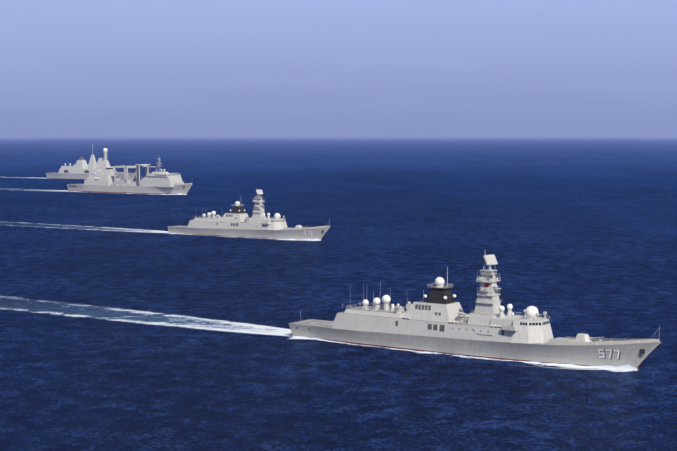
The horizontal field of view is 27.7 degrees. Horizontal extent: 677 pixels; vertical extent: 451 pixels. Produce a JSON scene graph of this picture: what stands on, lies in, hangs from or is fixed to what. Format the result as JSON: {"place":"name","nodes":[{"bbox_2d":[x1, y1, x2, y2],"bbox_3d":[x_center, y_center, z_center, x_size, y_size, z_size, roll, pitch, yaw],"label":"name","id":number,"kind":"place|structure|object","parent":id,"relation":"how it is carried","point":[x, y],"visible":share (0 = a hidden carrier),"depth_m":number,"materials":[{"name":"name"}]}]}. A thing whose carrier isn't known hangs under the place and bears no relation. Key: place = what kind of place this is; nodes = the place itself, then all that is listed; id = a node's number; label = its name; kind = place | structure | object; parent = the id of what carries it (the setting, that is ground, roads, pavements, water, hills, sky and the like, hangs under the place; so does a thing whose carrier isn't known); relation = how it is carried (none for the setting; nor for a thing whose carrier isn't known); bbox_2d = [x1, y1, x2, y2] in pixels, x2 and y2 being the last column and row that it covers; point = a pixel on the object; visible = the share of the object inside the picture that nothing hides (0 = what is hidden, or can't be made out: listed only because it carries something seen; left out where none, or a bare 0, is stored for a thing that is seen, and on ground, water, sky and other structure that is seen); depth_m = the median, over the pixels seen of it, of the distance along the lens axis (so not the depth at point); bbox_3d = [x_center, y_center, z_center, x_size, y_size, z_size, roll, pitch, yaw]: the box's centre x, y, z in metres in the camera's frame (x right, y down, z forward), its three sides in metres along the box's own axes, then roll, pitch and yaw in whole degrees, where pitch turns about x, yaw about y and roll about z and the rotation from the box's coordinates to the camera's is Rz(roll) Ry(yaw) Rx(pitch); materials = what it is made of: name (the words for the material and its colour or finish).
{"place":"outdoors","nodes":[
{"label":"outdoors","id":0,"kind":"place"},
{"bbox_2d":[0,137,676,450],"bbox_3d":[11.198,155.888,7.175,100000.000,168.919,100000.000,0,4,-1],"label":"sea","id":1,"kind":"structure","parent":0,"point":[575,236],"depth_m":632.74,"materials":[{"name":"liquid"}]},
{"bbox_2d":[46,144,135,179],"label":"destroyer","id":2,"kind":"object","parent":1,"relation":"on","point":[81,169],"visible":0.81,"depth_m":2029.18,"materials":[{"name":"grey metal"}]},
{"bbox_2d":[67,158,191,193],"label":"replenishment ship","id":3,"kind":"object","parent":1,"relation":"on","point":[108,180],"visible":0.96,"depth_m":1568.08,"materials":[{"name":"grey metal"}]},
{"bbox_2d":[167,190,329,240],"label":"frigate","id":4,"kind":"object","parent":1,"relation":"on","point":[236,221],"visible":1,"depth_m":922.52,"materials":[{"name":"grey metal"}]},
{"bbox_2d":[0,177,637,371],"bbox_3d":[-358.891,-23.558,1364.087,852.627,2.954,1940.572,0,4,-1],"label":"wake foam","id":5,"kind":"object","parent":1,"relation":"on","point":[219,325],"visible":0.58,"depth_m":508.45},
{"bbox_2d":[289,254,660,369],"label":"frigate","id":6,"kind":"object","parent":1,"relation":"on","point":[438,320],"visible":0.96,"depth_m":437.56,"materials":[{"name":"grey metal"}]},
{"bbox_2d":[0,0,676,136],"label":"sky","id":7,"kind":"structure","parent":0,"point":[69,68],"materials":[{"name":"blue"}]}
]}

